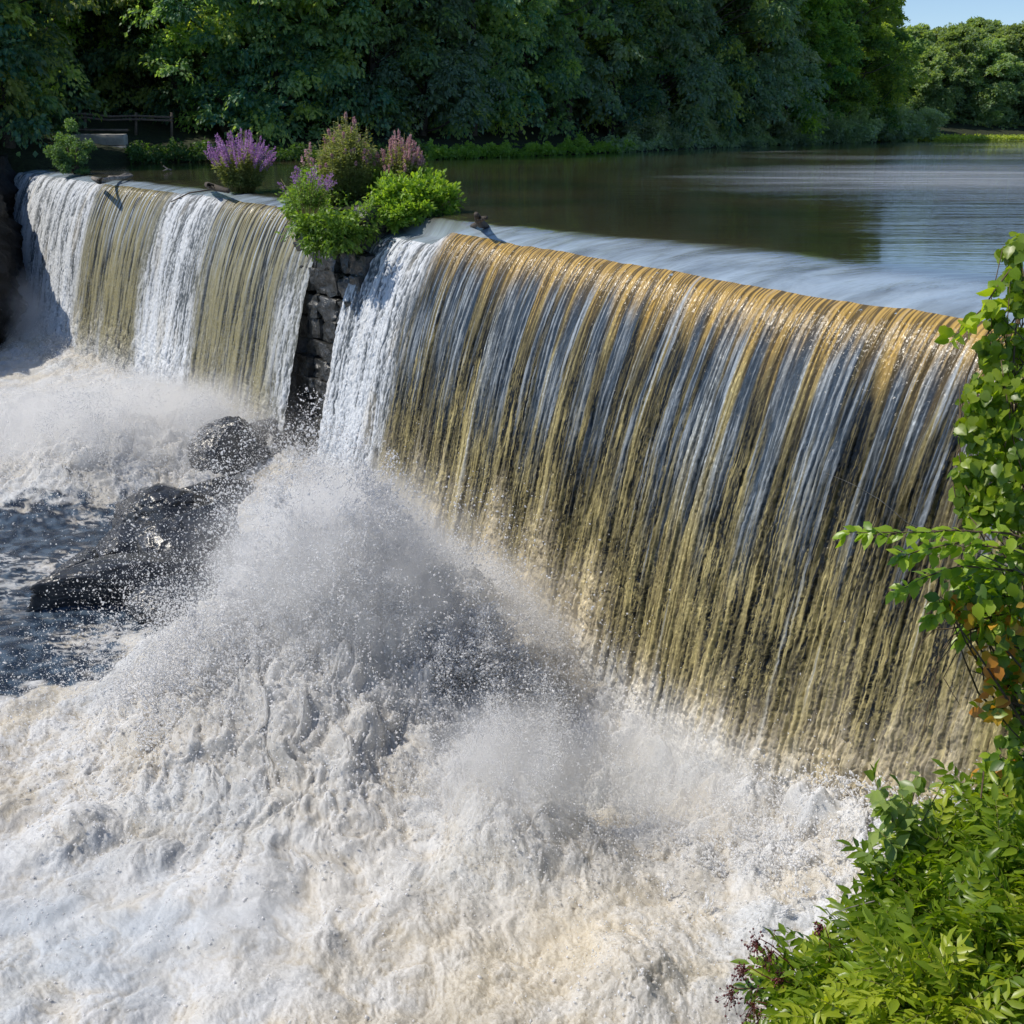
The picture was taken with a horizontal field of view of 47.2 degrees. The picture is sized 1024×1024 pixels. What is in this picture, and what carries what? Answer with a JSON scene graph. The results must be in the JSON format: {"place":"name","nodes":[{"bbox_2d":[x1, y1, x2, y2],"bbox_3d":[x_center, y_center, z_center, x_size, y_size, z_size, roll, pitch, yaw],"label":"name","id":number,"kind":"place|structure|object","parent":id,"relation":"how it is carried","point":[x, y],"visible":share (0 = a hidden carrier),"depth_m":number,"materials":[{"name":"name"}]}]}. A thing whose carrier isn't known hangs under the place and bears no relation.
{"place":"outdoors","nodes":[
{"label":"outdoors","id":0,"kind":"place"},
{"bbox_2d":[0,322,964,1023],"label":"river","id":1,"kind":"structure","parent":0,"point":[314,978],"depth_m":16.00,"materials":[{"name":"liquid"}]},
{"bbox_2d":[50,547,98,574],"bbox_3d":[-9.276,1.524,25.281,1.319,1.283,1.166,-21,32,-35],"label":"rock","id":2,"kind":"object","parent":1,"relation":"in","point":[78,558],"visible":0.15,"depth_m":25.11,"materials":[{"name":"stone"}]},
{"bbox_2d":[94,520,154,556],"bbox_3d":[-8.728,0.807,27.255,2.013,1.034,1.476,-10,21,-27],"label":"rock","id":3,"kind":"object","parent":1,"relation":"in","point":[114,542],"visible":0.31,"depth_m":26.87,"materials":[{"name":"stone"}]},
{"bbox_2d":[26,551,261,611],"bbox_3d":[-7.668,1.460,24.977,4.943,1.171,1.518,-13,22,-34],"label":"rock","id":4,"kind":"object","parent":1,"relation":"in","point":[40,598],"visible":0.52,"depth_m":24.25,"materials":[{"name":"stone"}]},
{"bbox_2d":[112,483,207,528],"bbox_3d":[-8.801,-0.022,29.310,2.337,1.847,3.941,-2,19,-5],"label":"rock","id":5,"kind":"object","parent":1,"relation":"in","point":[167,494],"visible":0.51,"depth_m":28.01,"materials":[{"name":"stone"}]},
{"bbox_2d":[0,371,351,543],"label":"splash spray","id":6,"kind":"object","parent":1,"relation":"on","point":[121,421],"visible":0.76,"depth_m":31.45,"materials":[{"name":"white liquid"}]},
{"bbox_2d":[134,499,243,553],"bbox_3d":[-7.598,0.671,27.516,2.744,1.412,2.919,0,25,-6],"label":"rock","id":7,"kind":"object","parent":1,"relation":"in","point":[184,522],"visible":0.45,"depth_m":26.86,"materials":[{"name":"stone"}]},
{"bbox_2d":[125,566,257,625],"bbox_3d":[-6.119,1.768,24.300,3.635,0.925,2.080,-5,18,-29],"label":"rock","id":8,"kind":"object","parent":1,"relation":"in","point":[152,597],"visible":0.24,"depth_m":23.47,"materials":[{"name":"stone"}]},
{"bbox_2d":[181,476,253,503],"bbox_3d":[-7.747,-0.412,31.033,1.517,1.301,2.092,21,32,40],"label":"rock","id":9,"kind":"object","parent":1,"relation":"in","point":[211,488],"visible":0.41,"depth_m":30.60,"materials":[{"name":"stone"}]},
{"bbox_2d":[187,416,274,477],"bbox_3d":[-7.701,-1.415,32.812,2.871,2.589,2.343,2,12,-13],"label":"rock","id":10,"kind":"object","parent":1,"relation":"in","point":[235,441],"visible":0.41,"depth_m":32.05,"materials":[{"name":"stone"}]},
{"bbox_2d":[250,415,296,433],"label":"rock","id":11,"kind":"object","parent":1,"relation":"in","point":[274,421],"visible":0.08,"depth_m":33.90,"materials":[{"name":"stone"}]},
{"bbox_2d":[292,193,397,456],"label":"stone pier","id":12,"kind":"structure","parent":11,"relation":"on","point":[330,280],"depth_m":32.68,"materials":[{"name":"stone"}]},
{"bbox_2d":[277,164,336,213],"bbox_3d":[-4.999,-7.976,28.974,1.289,1.180,1.533,-8,20,-22],"label":"loosestrife","id":13,"kind":"object","parent":12,"relation":"on","point":[314,201],"visible":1,"depth_m":28.89,"materials":[{"name":"green plant"}]},
{"bbox_2d":[300,142,320,177],"bbox_3d":[-5.824,-10.005,34.365,0.834,1.604,0.558,0,18,0],"label":"loosestrife","id":14,"kind":"object","parent":12,"relation":"on","point":[308,158],"visible":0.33,"depth_m":34.28,"materials":[{"name":"purple plant"}]},
{"bbox_2d":[274,161,387,264],"bbox_3d":[-4.650,-8.341,32.004,3.651,2.921,6.219,-3,19,-10],"label":"leafy bush","id":15,"kind":"object","parent":12,"relation":"on","point":[317,238],"visible":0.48,"depth_m":30.29,"materials":[{"name":"green plant"}]},
{"bbox_2d":[314,112,377,205],"bbox_3d":[-4.425,-9.493,31.530,1.793,2.432,1.803,0,18,0],"label":"loosestrife","id":16,"kind":"object","parent":12,"relation":"on","point":[346,159],"visible":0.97,"depth_m":31.20,"materials":[{"name":"green plant"}]},
{"bbox_2d":[375,129,426,186],"bbox_3d":[-2.997,-9.286,31.607,1.455,1.988,1.428,0,18,0],"label":"loosestrife","id":17,"kind":"object","parent":12,"relation":"on","point":[407,158],"visible":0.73,"depth_m":31.25,"materials":[{"name":"pink plant"}]},
{"bbox_2d":[362,162,466,234],"bbox_3d":[-2.706,-8.447,31.357,2.786,1.971,3.036,-5,19,-15],"label":"leafy bush","id":18,"kind":"object","parent":12,"relation":"on","point":[416,199],"visible":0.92,"depth_m":30.52,"materials":[{"name":"green plant"}]},
{"bbox_2d":[263,428,300,449],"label":"rock","id":19,"kind":"object","parent":1,"relation":"in","point":[280,434],"visible":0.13,"depth_m":33.66,"materials":[{"name":"stone"}]},
{"bbox_2d":[40,440,587,761],"bbox_3d":[-3.307,1.536,19.546,9.643,6.983,6.818,0,18,0],"label":"splash spray","id":20,"kind":"object","parent":1,"relation":"on","point":[499,654],"visible":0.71,"depth_m":18.51,"materials":[{"name":"white liquid"}]},
{"bbox_2d":[0,387,670,872],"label":"splash spray","id":21,"kind":"object","parent":1,"relation":"on","point":[214,567],"visible":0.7,"depth_m":18.20,"materials":[{"name":"white liquid"}]},
{"bbox_2d":[0,300,978,1023],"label":"splash spray","id":22,"kind":"object","parent":1,"relation":"on","point":[498,581],"visible":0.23,"depth_m":18.28,"materials":[{"name":"white liquid"}]},
{"bbox_2d":[261,605,767,933],"bbox_3d":[0.011,2.838,16.182,7.184,3.171,5.958,0,18,0],"label":"splash spray","id":23,"kind":"object","parent":1,"relation":"on","point":[505,754],"visible":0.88,"depth_m":16.28,"materials":[{"name":"white liquid"}]},
{"bbox_2d":[251,446,925,934],"bbox_3d":[0.253,2.527,21.043,3.491,3.352,26.342,-11,21,-29],"label":"splash spray","id":24,"kind":"object","parent":1,"relation":"on","point":[679,824],"visible":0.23,"depth_m":16.80,"materials":[{"name":"white liquid"}]},
{"bbox_2d":[0,100,1023,173],"bbox_3d":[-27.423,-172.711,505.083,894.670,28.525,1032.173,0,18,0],"label":"bank","id":25,"kind":"structure","parent":0,"point":[154,133],"depth_m":74.64,"materials":[{"name":"plant"}]},
{"bbox_2d":[0,154,28,344],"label":"rocky outcrop","id":26,"kind":"object","parent":25,"relation":"on","point":[14,290],"visible":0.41,"depth_m":53.84,"materials":[{"name":"stone"}]},
{"bbox_2d":[21,0,59,110],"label":"tree","id":27,"kind":"object","parent":25,"relation":"on","point":[33,16],"visible":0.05,"depth_m":72.46,"materials":[{"name":"green plant"}]},
{"bbox_2d":[0,0,89,156],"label":"tree","id":28,"kind":"object","parent":25,"relation":"on","point":[46,104],"visible":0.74,"depth_m":60.45,"materials":[{"name":"green plant"}]},
{"bbox_2d":[0,0,108,148],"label":"tree","id":29,"kind":"object","parent":25,"relation":"on","point":[40,56],"visible":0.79,"depth_m":61.72,"materials":[{"name":"green plant"}]},
{"bbox_2d":[18,0,107,105],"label":"tree","id":30,"kind":"object","parent":25,"relation":"on","point":[85,14],"visible":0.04,"depth_m":75.31,"materials":[{"name":"green plant"}]},
{"bbox_2d":[22,3,126,108],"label":"tree","id":31,"kind":"object","parent":25,"relation":"on","point":[79,44],"visible":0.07,"depth_m":77.04,"materials":[{"name":"green plant"}]},
{"bbox_2d":[71,134,127,147],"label":"old wall","id":32,"kind":"structure","parent":25,"relation":"on","point":[119,140],"depth_m":68.25,"materials":[{"name":"concrete"}]},
{"bbox_2d":[41,1,180,113],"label":"tree","id":33,"kind":"object","parent":25,"relation":"on","point":[106,93],"visible":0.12,"depth_m":77.08,"materials":[{"name":"green plant"}]},
{"bbox_2d":[38,0,195,104],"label":"tree","id":34,"kind":"object","parent":25,"relation":"on","point":[144,30],"visible":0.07,"depth_m":75.05,"materials":[{"name":"green plant"}]},
{"bbox_2d":[62,112,173,137],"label":"rail fence","id":35,"kind":"object","parent":25,"relation":"on","point":[136,119],"visible":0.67,"depth_m":71.90,"materials":[{"name":"wood"}]},
{"bbox_2d":[62,1,196,106],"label":"tree","id":36,"kind":"object","parent":25,"relation":"on","point":[110,67],"visible":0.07,"depth_m":76.95,"materials":[{"name":"green plant"}]},
{"bbox_2d":[76,0,250,127],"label":"tree","id":37,"kind":"object","parent":25,"relation":"on","point":[124,55],"visible":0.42,"depth_m":75.09,"materials":[{"name":"green plant"}]},
{"bbox_2d":[100,0,243,94],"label":"tree","id":38,"kind":"object","parent":25,"relation":"on","point":[150,40],"visible":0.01,"depth_m":77.55,"materials":[{"name":"green plant"}]},
{"bbox_2d":[119,0,296,139],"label":"tree","id":39,"kind":"object","parent":25,"relation":"on","point":[179,13],"visible":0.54,"depth_m":71.51,"materials":[{"name":"green plant"}]},
{"bbox_2d":[124,136,428,163],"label":"undergrowth","id":40,"kind":"object","parent":25,"relation":"on","point":[156,153],"visible":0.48,"depth_m":68.24,"materials":[{"name":"plant"}]},
{"bbox_2d":[184,0,373,146],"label":"tree","id":41,"kind":"object","parent":25,"relation":"on","point":[258,111],"visible":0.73,"depth_m":71.24,"materials":[{"name":"green plant"}]},
{"bbox_2d":[205,0,421,143],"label":"tree","id":42,"kind":"object","parent":25,"relation":"on","point":[308,113],"visible":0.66,"depth_m":72.38,"materials":[{"name":"green plant"}]},
{"bbox_2d":[284,5,421,115],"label":"tree","id":43,"kind":"object","parent":25,"relation":"on","point":[409,74],"visible":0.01,"depth_m":81.52,"materials":[{"name":"green plant"}]},
{"bbox_2d":[271,0,463,138],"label":"tree","id":44,"kind":"object","parent":25,"relation":"on","point":[429,20],"visible":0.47,"depth_m":73.77,"materials":[{"name":"green plant"}]},
{"bbox_2d":[347,0,519,139],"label":"tree","id":45,"kind":"object","parent":25,"relation":"on","point":[457,75],"visible":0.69,"depth_m":75.19,"materials":[{"name":"green plant"}]},
{"bbox_2d":[393,9,480,120],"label":"tree","id":46,"kind":"object","parent":25,"relation":"on","point":[445,39],"visible":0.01,"depth_m":84.15,"materials":[{"name":"green plant"}]},
{"bbox_2d":[383,0,534,113],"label":"tree","id":47,"kind":"object","parent":25,"relation":"on","point":[485,17],"visible":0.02,"depth_m":81.94,"materials":[{"name":"green plant"}]},
{"bbox_2d":[379,0,572,141],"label":"tree","id":48,"kind":"object","parent":25,"relation":"on","point":[521,26],"visible":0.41,"depth_m":79.08,"materials":[{"name":"green plant"}]},
{"bbox_2d":[413,131,637,159],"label":"shore plants","id":49,"kind":"object","parent":25,"relation":"on","point":[472,150],"visible":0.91,"depth_m":78.42,"materials":[{"name":"green plant"}]},
{"bbox_2d":[441,0,622,140],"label":"tree","id":50,"kind":"object","parent":25,"relation":"on","point":[556,74],"visible":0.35,"depth_m":83.83,"materials":[{"name":"green plant"}]},
{"bbox_2d":[497,15,599,118],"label":"tree","id":51,"kind":"object","parent":25,"relation":"on","point":[586,43],"visible":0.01,"depth_m":89.56,"materials":[{"name":"green plant"}]},
{"bbox_2d":[509,0,650,133],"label":"tree","id":52,"kind":"object","parent":25,"relation":"on","point":[588,82],"visible":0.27,"depth_m":87.84,"materials":[{"name":"green plant"}]},
{"bbox_2d":[520,0,668,118],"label":"tree","id":53,"kind":"object","parent":25,"relation":"on","point":[640,5],"visible":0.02,"depth_m":94.96,"materials":[{"name":"green plant"}]},
{"bbox_2d":[574,10,693,120],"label":"tree","id":54,"kind":"object","parent":25,"relation":"on","point":[656,54],"visible":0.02,"depth_m":100.12,"materials":[{"name":"green plant"}]},
{"bbox_2d":[569,0,703,133],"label":"tree","id":55,"kind":"object","parent":25,"relation":"on","point":[648,39],"visible":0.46,"depth_m":92.81,"materials":[{"name":"green plant"}]},
{"bbox_2d":[613,112,693,147],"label":"shrub","id":56,"kind":"object","parent":25,"relation":"on","point":[645,131],"visible":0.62,"depth_m":93.84,"materials":[{"name":"green plant"}]},
{"bbox_2d":[573,0,740,146],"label":"tree","id":57,"kind":"object","parent":25,"relation":"on","point":[699,70],"visible":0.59,"depth_m":97.58,"materials":[{"name":"green plant"}]},
{"bbox_2d":[624,2,747,117],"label":"tree","id":58,"kind":"object","parent":25,"relation":"on","point":[729,11],"visible":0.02,"depth_m":105.65,"materials":[{"name":"green plant"}]},
{"bbox_2d":[666,113,718,144],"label":"shrub","id":59,"kind":"object","parent":25,"relation":"on","point":[711,127],"visible":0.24,"depth_m":100.34,"materials":[{"name":"green plant"}]},
{"bbox_2d":[650,0,801,137],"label":"tree","id":60,"kind":"object","parent":25,"relation":"on","point":[743,75],"visible":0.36,"depth_m":101.75,"materials":[{"name":"green plant"}]},
{"bbox_2d":[590,128,878,152],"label":"undergrowth","id":61,"kind":"object","parent":25,"relation":"on","point":[723,139],"visible":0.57,"depth_m":100.67,"materials":[{"name":"green plant"}]},
{"bbox_2d":[697,112,771,146],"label":"shrub","id":62,"kind":"object","parent":25,"relation":"on","point":[756,123],"visible":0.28,"depth_m":106.48,"materials":[{"name":"green plant"}]},
{"bbox_2d":[694,0,819,89],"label":"tree","id":63,"kind":"object","parent":25,"relation":"on","point":[811,34],"visible":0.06,"depth_m":109.50,"materials":[{"name":"green plant"}]},
{"bbox_2d":[690,0,828,127],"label":"tree","id":64,"kind":"object","parent":25,"relation":"on","point":[779,84],"visible":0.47,"depth_m":106.63,"materials":[{"name":"green plant"}]},
{"bbox_2d":[736,11,821,109],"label":"tree","id":65,"kind":"object","parent":25,"relation":"on","point":[794,79],"visible":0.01,"depth_m":117.40,"materials":[{"name":"green plant"}]},
{"bbox_2d":[753,109,817,144],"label":"shrub","id":66,"kind":"object","parent":25,"relation":"on","point":[785,130],"visible":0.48,"depth_m":111.96,"materials":[{"name":"green plant"}]},
{"bbox_2d":[745,0,869,141],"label":"tree","id":67,"kind":"object","parent":25,"relation":"on","point":[837,51],"visible":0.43,"depth_m":113.68,"materials":[{"name":"green plant"}]},
{"bbox_2d":[789,109,847,139],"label":"shrub","id":68,"kind":"object","parent":25,"relation":"on","point":[833,132],"visible":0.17,"depth_m":118.64,"materials":[{"name":"green plant"}]},
{"bbox_2d":[805,2,880,101],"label":"tree","id":69,"kind":"object","parent":25,"relation":"on","point":[868,24],"visible":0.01,"depth_m":124.77,"materials":[{"name":"green plant"}]},
{"bbox_2d":[825,102,885,142],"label":"shrub","id":70,"kind":"object","parent":25,"relation":"on","point":[857,125],"visible":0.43,"depth_m":122.45,"materials":[{"name":"green plant"}]},
{"bbox_2d":[794,0,921,115],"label":"tree","id":71,"kind":"object","parent":25,"relation":"on","point":[884,39],"visible":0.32,"depth_m":119.62,"materials":[{"name":"green plant"}]},
{"bbox_2d":[821,0,933,131],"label":"tree","id":72,"kind":"object","parent":25,"relation":"on","point":[890,94],"visible":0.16,"depth_m":126.66,"materials":[{"name":"green plant"}]},
{"bbox_2d":[831,1,929,100],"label":"tree","id":73,"kind":"object","parent":25,"relation":"on","point":[919,50],"visible":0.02,"depth_m":133.12,"materials":[{"name":"green plant"}]},
{"bbox_2d":[866,100,930,141],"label":"shrub","id":74,"kind":"object","parent":25,"relation":"on","point":[886,134],"visible":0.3,"depth_m":129.25,"materials":[{"name":"green plant"}]},
{"bbox_2d":[873,35,936,108],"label":"tree","id":75,"kind":"object","parent":25,"relation":"on","point":[919,63],"visible":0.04,"depth_m":149.50,"materials":[{"name":"green plant"}]},
{"bbox_2d":[899,22,937,42],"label":"tree","id":76,"kind":"object","parent":25,"relation":"on","point":[923,32],"visible":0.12,"depth_m":163.06,"materials":[{"name":"green plant"}]},
{"bbox_2d":[894,102,951,141],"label":"shrub","id":77,"kind":"object","parent":25,"relation":"on","point":[931,117],"visible":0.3,"depth_m":134.50,"materials":[{"name":"green plant"}]},
{"bbox_2d":[899,43,967,126],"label":"tree","id":78,"kind":"object","parent":25,"relation":"on","point":[946,97],"visible":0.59,"depth_m":148.12,"materials":[{"name":"green plant"}]},
{"bbox_2d":[857,131,1023,141],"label":"grass","id":79,"kind":"structure","parent":25,"relation":"on","point":[943,137],"depth_m":140.35,"materials":[{"name":"plant"}]},
{"bbox_2d":[933,22,954,52],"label":"tree","id":80,"kind":"object","parent":25,"relation":"on","point":[941,28],"visible":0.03,"depth_m":164.18,"materials":[{"name":"green plant"}]},
{"bbox_2d":[921,23,1001,124],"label":"tree","id":81,"kind":"object","parent":25,"relation":"on","point":[953,38],"visible":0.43,"depth_m":150.24,"materials":[{"name":"green plant"}]},
{"bbox_2d":[941,36,1023,129],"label":"tree","id":82,"kind":"object","parent":25,"relation":"on","point":[1005,93],"visible":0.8,"depth_m":150.01,"materials":[{"name":"green plant"}]},
{"bbox_2d":[959,15,1021,78],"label":"tree","id":83,"kind":"object","parent":25,"relation":"on","point":[989,26],"visible":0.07,"depth_m":163.04,"materials":[{"name":"green plant"}]},
{"bbox_2d":[983,20,1023,127],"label":"tree","id":84,"kind":"object","parent":25,"relation":"on","point":[1013,33],"visible":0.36,"depth_m":152.26,"materials":[{"name":"green plant"}]},
{"bbox_2d":[1000,48,1023,123],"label":"tree","id":85,"kind":"object","parent":25,"relation":"on","point":[1021,55],"visible":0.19,"depth_m":153.54,"materials":[{"name":"green plant"}]},
{"bbox_2d":[23,140,1023,326],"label":"pond","id":86,"kind":"structure","parent":0,"point":[926,226],"depth_m":32.15,"materials":[{"name":"liquid"}]},
{"bbox_2d":[43,117,97,174],"bbox_3d":[-20.102,-16.653,53.381,2.214,2.516,2.210,12,22,31],"label":"shrub","id":87,"kind":"object","parent":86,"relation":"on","point":[76,155],"visible":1,"depth_m":53.14,"materials":[{"name":"green plant"}]},
{"bbox_2d":[91,173,132,183],"bbox_3d":[-16.551,-13.736,48.247,1.258,0.234,5.806,0,18,0],"label":"driftwood","id":88,"kind":"object","parent":86,"relation":"on","point":[108,179],"visible":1,"depth_m":47.29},
{"bbox_2d":[171,189,210,201],"bbox_3d":[-11.434,-11.289,41.851,1.897,0.527,0.146,7,20,20],"label":"driftwood","id":89,"kind":"object","parent":86,"relation":"on","point":[190,193],"visible":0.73,"depth_m":41.76,"materials":[{"name":"brown wood"}]},
{"bbox_2d":[204,182,230,192],"bbox_3d":[-10.140,-11.000,39.725,0.509,0.325,3.348,-8,20,-23],"label":"driftwood","id":90,"kind":"object","parent":86,"relation":"on","point":[213,187],"visible":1,"depth_m":39.43,"materials":[{"name":"brown wood"}]},
{"bbox_2d":[470,212,489,228],"bbox_3d":[-0.758,-6.616,26.654,0.481,0.556,2.657,0,18,0],"label":"driftwood","id":91,"kind":"object","parent":86,"relation":"on","point":[479,222],"visible":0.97,"depth_m":26.43,"materials":[{"name":"brown wood"}]},
{"bbox_2d":[897,0,1023,29],"label":"sky","id":92,"kind":"structure","parent":0,"point":[935,13],"materials":[{"name":"blue"}]},
{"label":"right bank","id":93,"kind":"structure","parent":0,"visible":0},
{"bbox_2d":[285,289,307,416],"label":"dam","id":94,"kind":"structure","parent":93,"relation":"on","point":[302,342],"depth_m":34.10,"materials":[{"name":"stone"}]},
{"bbox_2d":[12,172,312,432],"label":"waterfall","id":95,"kind":"structure","parent":94,"relation":"on","point":[218,286],"depth_m":41.34,"materials":[{"name":"liquid"}]},
{"bbox_2d":[204,128,276,192],"bbox_3d":[-9.263,-11.993,40.020,2.406,2.098,2.319,0,18,0],"label":"loosestrife","id":96,"kind":"object","parent":94,"relation":"on","point":[239,168],"visible":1,"depth_m":39.78,"materials":[{"name":"purple plant"}]},
{"bbox_2d":[316,233,1023,807],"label":"waterfall","id":97,"kind":"structure","parent":94,"relation":"on","point":[690,441],"depth_m":18.63,"materials":[{"name":"liquid"}]},
{"bbox_2d":[715,738,1023,1023],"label":"elder bush","id":98,"kind":"object","parent":93,"relation":"on","point":[936,934],"visible":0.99,"depth_m":4.63,"materials":[{"name":"green plant"}]},
{"bbox_2d":[852,758,973,880],"bbox_3d":[1.751,1.317,5.156,0.730,0.503,0.278,-13,22,-34],"label":"young sapling","id":99,"kind":"object","parent":93,"relation":"on","point":[886,811],"visible":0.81,"depth_m":5.07,"materials":[{"name":"green plant"}]},
{"bbox_2d":[934,231,1023,589],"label":"climbing vine","id":100,"kind":"object","parent":93,"relation":"on","point":[989,426],"visible":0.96,"depth_m":4.98,"materials":[{"name":"green plant"}]},
{"bbox_2d":[826,473,1023,573],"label":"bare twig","id":101,"kind":"object","parent":100,"relation":"attached to","point":[942,537],"visible":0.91,"depth_m":4.90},
{"bbox_2d":[832,502,1023,659],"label":"overhanging branch","id":102,"kind":"object","parent":100,"relation":"attached to","point":[900,593],"visible":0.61,"depth_m":4.86,"materials":[{"name":"green plant"}]},
{"bbox_2d":[906,612,1008,741],"bbox_3d":[1.893,0.691,5.034,0.456,0.523,0.147,-6,19,-18],"label":"bare twig","id":103,"kind":"object","parent":102,"relation":"hanging from","point":[940,654],"visible":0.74,"depth_m":5.00,"materials":[{"name":"wood"}]},
{"bbox_2d":[923,553,1023,806],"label":"turning vine","id":104,"kind":"object","parent":100,"relation":"hanging from","point":[1002,671],"visible":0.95,"depth_m":4.94,"materials":[{"name":"green plant"}]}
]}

